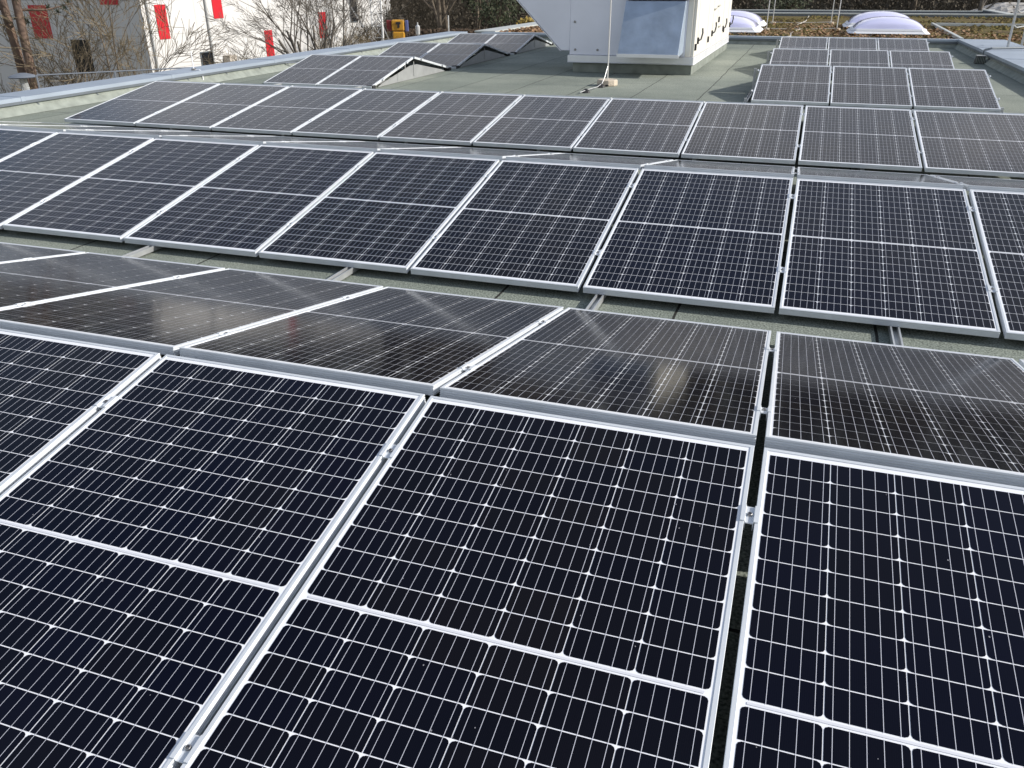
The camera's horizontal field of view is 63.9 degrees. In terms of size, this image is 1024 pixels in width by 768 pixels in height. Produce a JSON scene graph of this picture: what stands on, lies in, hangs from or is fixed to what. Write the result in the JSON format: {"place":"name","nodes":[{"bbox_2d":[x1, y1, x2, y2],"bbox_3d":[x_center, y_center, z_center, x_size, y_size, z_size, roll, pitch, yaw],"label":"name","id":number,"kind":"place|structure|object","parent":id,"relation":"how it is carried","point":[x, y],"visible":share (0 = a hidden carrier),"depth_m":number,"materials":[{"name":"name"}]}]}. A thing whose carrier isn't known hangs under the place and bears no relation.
{"place":"outdoors","nodes":[
{"label":"outdoors","id":0,"kind":"place"},
{"bbox_2d":[0,132,153,228],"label":"solar panel","id":1,"kind":"object","parent":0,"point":[44,170],"visible":0.99,"depth_m":6.53,"materials":[{"name":"glass"}]},
{"bbox_2d":[0,41,1023,767],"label":"roof","id":2,"kind":"structure","parent":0,"point":[726,75],"depth_m":5.35,"materials":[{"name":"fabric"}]},
{"bbox_2d":[0,242,84,262],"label":"solar panel","id":3,"kind":"object","parent":2,"relation":"on","point":[10,252],"visible":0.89,"depth_m":4.99,"materials":[{"name":"glass"}]},
{"bbox_2d":[0,121,111,126],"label":"solar panel","id":4,"kind":"object","parent":2,"relation":"on","point":[27,123],"visible":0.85,"depth_m":8.73,"materials":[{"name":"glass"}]},
{"bbox_2d":[2,138,258,241],"bbox_3d":[-2.756,-1.494,6.127,1.037,0.038,1.662,8,39,17],"label":"solar panel","id":5,"kind":"object","parent":2,"relation":"on","point":[119,200],"visible":0.99,"depth_m":6.00,"materials":[{"name":"glass"}]},
{"bbox_2d":[64,81,219,125],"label":"solar panel","id":6,"kind":"object","parent":2,"relation":"on","point":[131,108],"visible":0.98,"depth_m":10.01,"materials":[{"name":"glass"}]},
{"bbox_2d":[170,128,189,130],"bbox_3d":[-4.577,-2.123,7.534,0.100,0.333,10.680,8,27,17],"label":"mounting rail","id":7,"kind":"object","parent":2,"relation":"on","point":[179,129],"visible":0.08,"depth_m":9.50,"materials":[{"name":"metal"}]},
{"bbox_2d":[0,128,57,160],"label":"solar panel","id":8,"kind":"object","parent":7,"relation":"on","point":[13,141],"visible":0.95,"depth_m":7.10,"materials":[{"name":"glass"}]},
{"bbox_2d":[0,125,180,132],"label":"solar panel","id":9,"kind":"object","parent":7,"relation":"on","point":[51,128],"visible":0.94,"depth_m":7.83,"materials":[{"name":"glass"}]},
{"bbox_2d":[135,84,288,129],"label":"solar panel","id":10,"kind":"object","parent":7,"relation":"on","point":[211,107],"visible":1,"depth_m":9.71,"materials":[{"name":"glass"}]},
{"bbox_2d":[0,31,466,118],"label":"roof parapet","id":11,"kind":"structure","parent":2,"relation":"on","point":[20,103],"depth_m":13.39,"materials":[{"name":"metal"}]},
{"bbox_2d":[161,135,349,145],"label":"solar panel","id":12,"kind":"object","parent":2,"relation":"on","point":[259,140],"visible":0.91,"depth_m":7.05,"materials":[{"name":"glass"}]},
{"bbox_2d":[123,142,419,257],"bbox_3d":[-1.783,-1.716,6.681,0.100,0.333,10.680,8,27,17],"label":"mounting rail","id":13,"kind":"object","parent":2,"relation":"on","point":[145,250],"visible":0.04,"depth_m":5.23,"materials":[{"name":"metal"}]},
{"bbox_2d":[0,252,224,308],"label":"solar panel","id":14,"kind":"object","parent":13,"relation":"on","point":[28,282],"visible":0.94,"depth_m":4.34,"materials":[{"name":"glass"}]},
{"bbox_2d":[123,145,373,256],"bbox_3d":[-1.782,-1.353,5.829,1.037,0.040,1.662,8,39,17],"label":"solar panel","id":15,"kind":"object","parent":13,"relation":"on","point":[254,202],"visible":0.99,"depth_m":5.70,"materials":[{"name":"glass"}]},
{"bbox_2d":[266,141,451,152],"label":"solar panel","id":16,"kind":"object","parent":13,"relation":"on","point":[373,147],"visible":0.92,"depth_m":6.82,"materials":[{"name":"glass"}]},
{"bbox_2d":[379,92,521,144],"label":"solar panel","id":17,"kind":"object","parent":13,"relation":"on","point":[455,118],"visible":0.99,"depth_m":8.81,"materials":[{"name":"glass"}]},
{"bbox_2d":[282,134,298,136],"bbox_3d":[-3.180,-1.919,7.107,0.100,0.333,10.680,8,27,17],"label":"mounting rail","id":18,"kind":"object","parent":2,"relation":"on","point":[292,135],"visible":0.06,"depth_m":9.07,"materials":[{"name":"metal"}]},
{"bbox_2d":[66,130,265,138],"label":"solar panel","id":19,"kind":"object","parent":18,"relation":"on","point":[149,134],"visible":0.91,"depth_m":7.47,"materials":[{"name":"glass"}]},
{"bbox_2d":[211,86,361,134],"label":"solar panel","id":20,"kind":"object","parent":18,"relation":"on","point":[289,110],"visible":0.97,"depth_m":9.41,"materials":[{"name":"glass"}]},
{"bbox_2d":[293,89,438,139],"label":"solar panel","id":21,"kind":"object","parent":2,"relation":"on","point":[371,114],"visible":0.98,"depth_m":9.12,"materials":[{"name":"glass"}]},
{"bbox_2d":[378,61,443,86],"bbox_3d":[-1.749,-5.593,14.620,0.012,0.282,2.840,8,27,17],"label":"end plate","id":22,"kind":"object","parent":2,"relation":"on","point":[413,71],"visible":1,"depth_m":14.57,"materials":[{"name":"metal"}]},
{"bbox_2d":[326,149,548,280],"bbox_3d":[-0.419,-1.517,6.265,0.100,0.333,10.680,8,27,17],"label":"mounting rail","id":23,"kind":"object","parent":2,"relation":"on","point":[344,273],"visible":0.03,"depth_m":4.81,"materials":[{"name":"metal"}]},
{"bbox_2d":[0,329,160,494],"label":"solar panel","id":24,"kind":"object","parent":23,"relation":"on","point":[55,392],"visible":0.98,"depth_m":2.79,"materials":[{"name":"glass"}]},
{"bbox_2d":[0,268,382,355],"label":"solar panel","id":25,"kind":"object","parent":23,"relation":"on","point":[172,316],"visible":0.95,"depth_m":3.62,"materials":[{"name":"glass"}]},
{"bbox_2d":[258,152,498,272],"bbox_3d":[-0.810,-1.211,5.533,1.037,0.038,1.662,8,39,17],"label":"solar panel","id":26,"kind":"object","parent":23,"relation":"on","point":[389,212],"visible":0.99,"depth_m":5.39,"materials":[{"name":"glass"}]},
{"bbox_2d":[380,147,556,160],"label":"solar panel","id":27,"kind":"object","parent":23,"relation":"on","point":[485,153],"visible":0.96,"depth_m":6.50,"materials":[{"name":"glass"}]},
{"bbox_2d":[473,95,609,150],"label":"solar panel","id":28,"kind":"object","parent":23,"relation":"on","point":[545,123],"visible":1,"depth_m":8.52,"materials":[{"name":"glass"}]},
{"bbox_2d":[354,42,528,87],"bbox_3d":[-0.782,-7.116,17.694,0.100,0.306,10.800,8,27,17],"label":"mounting rail","id":29,"kind":"object","parent":2,"relation":"on","point":[404,66],"visible":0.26,"depth_m":14.64,"materials":[{"name":"metal"}]},
{"bbox_2d":[317,56,412,88],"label":"solar panel","id":30,"kind":"object","parent":29,"relation":"on","point":[363,71],"visible":1,"depth_m":13.94,"materials":[{"name":"glass"}]},
{"bbox_2d":[364,55,448,68],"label":"solar panel","id":31,"kind":"object","parent":29,"relation":"on","point":[420,61],"visible":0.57,"depth_m":15.53,"materials":[{"name":"glass"}]},
{"bbox_2d":[421,43,483,68],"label":"solar panel","id":32,"kind":"object","parent":29,"relation":"on","point":[449,54],"visible":0.83,"depth_m":17.13,"materials":[{"name":"glass"}]},
{"bbox_2d":[485,34,534,54],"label":"solar panel","id":33,"kind":"object","parent":29,"relation":"on","point":[509,43],"visible":0.8,"depth_m":20.28,"materials":[{"name":"glass"}]},
{"bbox_2d":[460,48,504,66],"bbox_3d":[-0.595,-7.098,17.684,0.012,0.273,2.840,8,27,17],"label":"end plate","id":34,"kind":"object","parent":2,"relation":"on","point":[484,55],"visible":1,"depth_m":17.64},
{"bbox_2d":[518,38,549,52],"bbox_3d":[0.570,-8.620,20.779,0.012,0.266,2.840,8,27,17],"label":"end plate","id":35,"kind":"object","parent":2,"relation":"on","point":[534,44],"visible":1,"depth_m":20.73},
{"bbox_2d":[580,0,617,92],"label":"lightning rod","id":36,"kind":"object","parent":2,"relation":"on","point":[604,82],"visible":1,"depth_m":13.45,"materials":[{"name":"white metal"}]},
{"bbox_2d":[517,0,733,74],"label":"ventilation unit","id":37,"kind":"object","parent":2,"relation":"on","point":[678,37],"visible":1,"depth_m":15.17,"materials":[{"name":"metal"}]},
{"bbox_2d":[586,158,698,310],"bbox_3d":[1.020,-1.307,5.826,0.100,0.333,10.680,8,27,17],"label":"mounting rail","id":38,"kind":"object","parent":2,"relation":"on","point":[597,300],"visible":0.05,"depth_m":4.37,"materials":[{"name":"metal"}]},
{"bbox_2d":[0,354,425,767],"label":"solar panel","id":39,"kind":"object","parent":38,"relation":"on","point":[171,526],"visible":1,"depth_m":2.15,"materials":[{"name":"glass"}]},
{"bbox_2d":[179,287,563,395],"bbox_3d":[-0.455,-0.247,3.595,1.037,0.040,1.662,8,17,17],"label":"solar panel","id":40,"kind":"object","parent":38,"relation":"on","point":[430,343],"visible":0.98,"depth_m":3.28,"materials":[{"name":"glass"}]},
{"bbox_2d":[180,396,759,767],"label":"solar panel","id":41,"kind":"object","parent":38,"relation":"on","point":[488,586],"visible":1,"depth_m":1.91,"materials":[{"name":"glass"}]},
{"bbox_2d":[410,160,637,291],"bbox_3d":[0.162,-1.069,5.237,1.037,0.040,1.662,8,39,17],"label":"solar panel","id":42,"kind":"object","parent":38,"relation":"on","point":[544,225],"visible":1,"depth_m":5.09,"materials":[{"name":"glass"}]},
{"bbox_2d":[506,153,672,169],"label":"solar panel","id":43,"kind":"object","parent":38,"relation":"on","point":[604,160],"visible":0.93,"depth_m":6.20,"materials":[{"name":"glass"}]},
{"bbox_2d":[440,307,777,445],"bbox_3d":[0.517,-0.104,3.299,1.037,0.038,1.662,8,17,17],"label":"solar panel","id":44,"kind":"object","parent":38,"relation":"on","point":[698,379],"visible":0.99,"depth_m":2.97,"materials":[{"name":"glass"}]},
{"bbox_2d":[573,98,702,156],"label":"solar panel","id":45,"kind":"object","parent":38,"relation":"on","point":[662,128],"visible":1,"depth_m":8.22,"materials":[{"name":"glass"}]},
{"bbox_2d":[583,168,796,312],"bbox_3d":[1.137,-0.927,4.939,1.037,0.038,1.662,8,39,17],"label":"solar panel","id":46,"kind":"object","parent":38,"relation":"on","point":[702,238],"visible":1,"depth_m":4.79,"materials":[{"name":"glass"}]},
{"bbox_2d":[644,160,798,177],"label":"solar panel","id":47,"kind":"object","parent":38,"relation":"on","point":[736,168],"visible":1,"depth_m":5.88,"materials":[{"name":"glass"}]},
{"bbox_2d":[681,102,805,163],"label":"solar panel","id":48,"kind":"object","parent":38,"relation":"on","point":[766,133],"visible":1,"depth_m":7.92,"materials":[{"name":"glass"}]},
{"bbox_2d":[481,32,994,47],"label":"roof kerb","id":49,"kind":"structure","parent":2,"relation":"on","point":[933,43],"depth_m":22.03,"materials":[{"name":"metal"}]},
{"bbox_2d":[743,39,778,102],"bbox_3d":[4.904,-6.215,15.760,0.100,0.352,11.000,8,27,17],"label":"mounting rail","id":50,"kind":"object","parent":2,"relation":"on","point":[747,98],"visible":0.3,"depth_m":12.61,"materials":[{"name":"metal"}]},
{"bbox_2d":[751,64,833,104],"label":"solar panel","id":51,"kind":"object","parent":50,"relation":"on","point":[793,84],"visible":1,"depth_m":11.62,"materials":[{"name":"glass"}]},
{"bbox_2d":[770,49,830,64],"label":"solar panel","id":52,"kind":"object","parent":50,"relation":"on","point":[801,56],"visible":0.6,"depth_m":15.17,"materials":[{"name":"glass"}]},
{"bbox_2d":[779,37,827,48],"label":"solar panel","id":53,"kind":"object","parent":2,"relation":"on","point":[805,42],"visible":0.62,"depth_m":18.42,"materials":[{"name":"glass"}]},
{"bbox_2d":[857,168,903,345],"bbox_3d":[2.415,-1.104,5.401,0.100,0.333,10.680,8,27,17],"label":"mounting rail","id":54,"kind":"object","parent":2,"relation":"on","point":[895,335],"visible":0.05,"depth_m":3.95,"materials":[{"name":"metal"}]},
{"bbox_2d":[798,106,923,171],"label":"solar panel","id":55,"kind":"object","parent":54,"relation":"on","point":[872,138],"visible":1,"depth_m":7.62,"materials":[{"name":"glass"}]},
{"bbox_2d":[723,447,1023,767],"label":"solar panel","id":56,"kind":"object","parent":54,"relation":"on","point":[882,624],"visible":1,"depth_m":1.82,"materials":[{"name":"glass"}]},
{"bbox_2d":[797,167,963,188],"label":"solar panel","id":57,"kind":"object","parent":54,"relation":"on","point":[910,179],"visible":1,"depth_m":5.58,"materials":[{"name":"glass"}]},
{"bbox_2d":[779,178,999,337],"bbox_3d":[2.109,-0.785,4.643,1.037,0.038,1.662,8,39,17],"label":"solar panel","id":58,"kind":"object","parent":54,"relation":"on","point":[905,256],"visible":1,"depth_m":4.49,"materials":[{"name":"glass"}]},
{"bbox_2d":[764,331,1023,487],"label":"solar panel","id":59,"kind":"object","parent":54,"relation":"on","point":[950,413],"visible":1,"depth_m":2.77,"materials":[{"name":"glass"}]},
{"bbox_2d":[954,39,1023,84],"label":"roof parapet","id":60,"kind":"structure","parent":2,"relation":"on","point":[1009,63],"depth_m":16.78,"materials":[{"name":"metal"}]},
{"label":"mounting rail","id":61,"kind":"object","parent":2,"relation":"on","visible":0},
{"bbox_2d":[913,110,1023,177],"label":"solar panel","id":62,"kind":"object","parent":61,"relation":"on","point":[987,144],"visible":1,"depth_m":7.39,"materials":[{"name":"glass"}]},
{"bbox_2d":[931,175,1023,192],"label":"solar panel","id":63,"kind":"object","parent":61,"relation":"on","point":[992,184],"visible":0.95,"depth_m":5.61,"materials":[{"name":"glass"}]},
{"bbox_2d":[968,189,1023,340],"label":"solar panel","id":64,"kind":"object","parent":61,"relation":"on","point":[999,218],"visible":1,"depth_m":4.51,"materials":[{"name":"glass"}]},
{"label":"mounting rail","id":65,"kind":"object","parent":2,"relation":"on","visible":0},
{"bbox_2d":[263,54,360,85],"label":"solar panel","id":66,"kind":"object","parent":65,"relation":"on","point":[313,70],"visible":0.99,"depth_m":14.24,"materials":[{"name":"glass"}]},
{"bbox_2d":[378,42,439,57],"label":"solar panel","id":67,"kind":"object","parent":65,"relation":"on","point":[418,50],"visible":0.66,"depth_m":17.59,"materials":[{"name":"glass"}]},
{"bbox_2d":[447,33,495,43],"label":"solar panel","id":68,"kind":"object","parent":65,"relation":"on","point":[471,38],"visible":0.54,"depth_m":20.75,"materials":[{"name":"glass"}]},
{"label":"mounting rail","id":69,"kind":"object","parent":2,"relation":"on","visible":0},
{"bbox_2d":[828,38,877,50],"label":"solar panel","id":70,"kind":"object","parent":69,"relation":"on","point":[855,43],"visible":0.44,"depth_m":18.12,"materials":[{"name":"glass"}]},
{"bbox_2d":[829,49,890,69],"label":"solar panel","id":71,"kind":"object","parent":69,"relation":"on","point":[873,58],"visible":0.59,"depth_m":14.86,"materials":[{"name":"glass"}]},
{"bbox_2d":[830,66,913,108],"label":"solar panel","id":72,"kind":"object","parent":69,"relation":"on","point":[885,87],"visible":1,"depth_m":11.32,"materials":[{"name":"glass"}]},
{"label":"mounting rail","id":73,"kind":"object","parent":2,"relation":"on","visible":0},
{"bbox_2d":[877,38,928,50],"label":"solar panel","id":74,"kind":"object","parent":73,"relation":"on","point":[903,44],"visible":0.61,"depth_m":17.82,"materials":[{"name":"glass"}]},
{"bbox_2d":[889,51,954,68],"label":"solar panel","id":75,"kind":"object","parent":73,"relation":"on","point":[921,59],"visible":0.56,"depth_m":14.57,"materials":[{"name":"glass"}]},
{"bbox_2d":[908,68,1000,111],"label":"solar panel","id":76,"kind":"object","parent":73,"relation":"on","point":[956,89],"visible":1,"depth_m":11.02,"materials":[{"name":"glass"}]},
{"bbox_2d":[377,0,1004,39],"bbox_3d":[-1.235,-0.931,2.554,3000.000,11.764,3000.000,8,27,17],"label":"ground","id":77,"kind":"structure","parent":0,"point":[732,7],"depth_m":59.86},
{"bbox_2d":[7,73,35,90],"bbox_3d":[-9.288,-3.978,16.503,0.510,4.270,0.510,8,27,17],"label":"street lamp","id":78,"kind":"object","parent":77,"relation":"on","point":[22,77],"visible":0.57,"depth_m":15.53,"materials":[{"name":"grey"}]},
{"bbox_2d":[0,0,71,89],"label":"tree","id":79,"kind":"object","parent":77,"relation":"on","point":[18,9],"visible":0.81,"depth_m":19.65,"materials":[{"name":"brown plant"}]},
{"bbox_2d":[0,0,232,93],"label":"bare tree","id":80,"kind":"object","parent":77,"relation":"on","point":[110,35],"visible":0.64,"depth_m":19.79,"materials":[{"name":"brown plant"}]},
{"bbox_2d":[68,0,207,76],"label":"bare tree","id":81,"kind":"object","parent":77,"relation":"on","point":[137,56],"visible":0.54,"depth_m":22.52,"materials":[{"name":"brown plant"}]},
{"bbox_2d":[0,0,390,93],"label":"office building","id":82,"kind":"structure","parent":77,"relation":"on","point":[190,12],"depth_m":43.68,"materials":[{"name":"paint"}]},
{"bbox_2d":[70,39,94,72],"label":"window","id":83,"kind":"structure","parent":82,"relation":"in","point":[80,43],"depth_m":42.59,"materials":[{"name":"black"}]},
{"bbox_2d":[221,35,283,61],"bbox_3d":[-9.878,-11.566,30.655,2.744,2.791,2.401,-5,27,-9],"label":"bare shrub","id":84,"kind":"object","parent":77,"relation":"on","point":[244,52],"visible":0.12,"depth_m":30.67,"materials":[{"name":"brown plant"}]},
{"bbox_2d":[197,0,407,58],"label":"bare tree","id":85,"kind":"object","parent":77,"relation":"on","point":[308,9],"visible":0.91,"depth_m":33.82,"materials":[{"name":"brown plant"}]},
{"bbox_2d":[306,18,369,50],"bbox_3d":[-7.718,-14.856,37.039,2.858,3.048,3.260,21,33,37],"label":"bare shrub","id":86,"kind":"object","parent":77,"relation":"on","point":[339,44],"visible":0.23,"depth_m":36.91,"materials":[{"name":"brown plant"}]},
{"bbox_2d":[347,0,388,40],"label":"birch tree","id":87,"kind":"object","parent":77,"relation":"on","point":[382,28],"visible":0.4,"depth_m":45.16,"materials":[{"name":"white"}]},
{"bbox_2d":[348,13,402,43],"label":"bare shrub","id":88,"kind":"object","parent":77,"relation":"on","point":[368,34],"visible":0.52,"depth_m":41.24,"materials":[{"name":"brown plant"}]},
{"bbox_2d":[386,19,408,38],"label":"play tower","id":89,"kind":"structure","parent":77,"relation":"on","point":[398,27],"depth_m":45.32,"materials":[{"name":"yellow paint"}]},
{"bbox_2d":[393,0,455,32],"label":"woodland tree","id":90,"kind":"object","parent":77,"relation":"on","point":[439,20],"visible":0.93,"depth_m":50.19,"materials":[{"name":"brown plant"}]},
{"bbox_2d":[344,0,532,41],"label":"undergrowth","id":91,"kind":"object","parent":77,"relation":"on","point":[413,17],"visible":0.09,"depth_m":60.07,"materials":[{"name":"plant"}]},
{"bbox_2d":[404,28,481,36],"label":"hedge","id":92,"kind":"object","parent":77,"relation":"on","point":[409,33],"visible":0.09,"depth_m":49.91,"materials":[{"name":"brown plant"}]},
{"bbox_2d":[469,0,524,26],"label":"bush","id":93,"kind":"object","parent":77,"relation":"on","point":[498,21],"visible":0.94,"depth_m":47.09,"materials":[{"name":"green plant"}]},
{"bbox_2d":[753,0,811,9],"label":"bush","id":94,"kind":"object","parent":77,"relation":"on","point":[792,3],"visible":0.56,"depth_m":49.35,"materials":[{"name":"green plant"}]},
{"bbox_2d":[731,0,1023,12],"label":"undergrowth","id":95,"kind":"object","parent":77,"relation":"on","point":[955,5],"visible":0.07,"depth_m":53.95,"materials":[{"name":"plant"}]},
{"bbox_2d":[970,2,1023,13],"bbox_3d":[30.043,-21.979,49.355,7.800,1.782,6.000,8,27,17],"label":"car","id":96,"kind":"object","parent":77,"relation":"on","point":[1005,7],"visible":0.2,"depth_m":48.38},
{"bbox_3d":[7.027,-5.297,19.178,21.360,4.160,55.400,8,27,17],"label":"building wall","id":97,"kind":"object","parent":77,"relation":"on","visible":0},
{"bbox_2d":[35,62,297,88],"bbox_3d":[-5.474,-5.617,15.859,6.416,1.012,0.029,-15,30,-27],"label":"metal railing","id":98,"kind":"object","parent":97,"relation":"on","point":[37,80],"visible":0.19,"depth_m":14.71,"materials":[{"name":"grey"}]},
{"bbox_2d":[474,22,537,33],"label":"roof kerb","id":99,"kind":"structure","parent":97,"relation":"on","point":[511,27],"depth_m":26.27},
{"bbox_2d":[731,9,982,13],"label":"roof kerb","id":100,"kind":"structure","parent":97,"relation":"on","point":[862,11],"depth_m":41.01,"materials":[{"name":"metal"}]},
{"bbox_2d":[752,12,1023,17],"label":"roof kerb","id":101,"kind":"structure","parent":97,"relation":"on","point":[906,14],"depth_m":34.65,"materials":[{"name":"metal"}]},
{"bbox_2d":[536,16,1023,45],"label":"moss roof","id":102,"kind":"structure","parent":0,"point":[845,19],"depth_m":29.15,"materials":[{"name":"plant"}]},
{"bbox_2d":[729,15,762,34],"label":"skylight dome","id":103,"kind":"structure","parent":102,"relation":"on","point":[740,24],"depth_m":23.93,"materials":[{"name":"white"}]},
{"bbox_2d":[731,10,766,25],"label":"skylight dome","id":104,"kind":"structure","parent":102,"relation":"on","point":[757,19],"depth_m":27.17,"materials":[{"name":"white"}]},
{"bbox_2d":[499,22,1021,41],"bbox_3d":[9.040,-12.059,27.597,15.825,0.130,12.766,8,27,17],"label":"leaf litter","id":105,"kind":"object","parent":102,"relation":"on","point":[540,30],"visible":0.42,"depth_m":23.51,"materials":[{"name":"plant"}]},
{"bbox_2d":[525,15,1023,39],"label":"moss tufts","id":106,"kind":"object","parent":102,"relation":"on","point":[955,28],"visible":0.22,"depth_m":27.31,"materials":[{"name":"plant"}]},
{"bbox_2d":[842,11,910,27],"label":"skylight dome","id":107,"kind":"structure","parent":102,"relation":"on","point":[851,21],"depth_m":26.18,"materials":[{"name":"white"}]},
{"bbox_2d":[846,16,929,35],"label":"skylight dome","id":108,"kind":"structure","parent":102,"relation":"on","point":[886,25],"depth_m":22.91,"materials":[{"name":"white"}]},
{"bbox_2d":[936,23,1023,26],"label":"edging strip","id":109,"kind":"object","parent":102,"relation":"on","point":[964,24],"visible":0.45,"depth_m":27.64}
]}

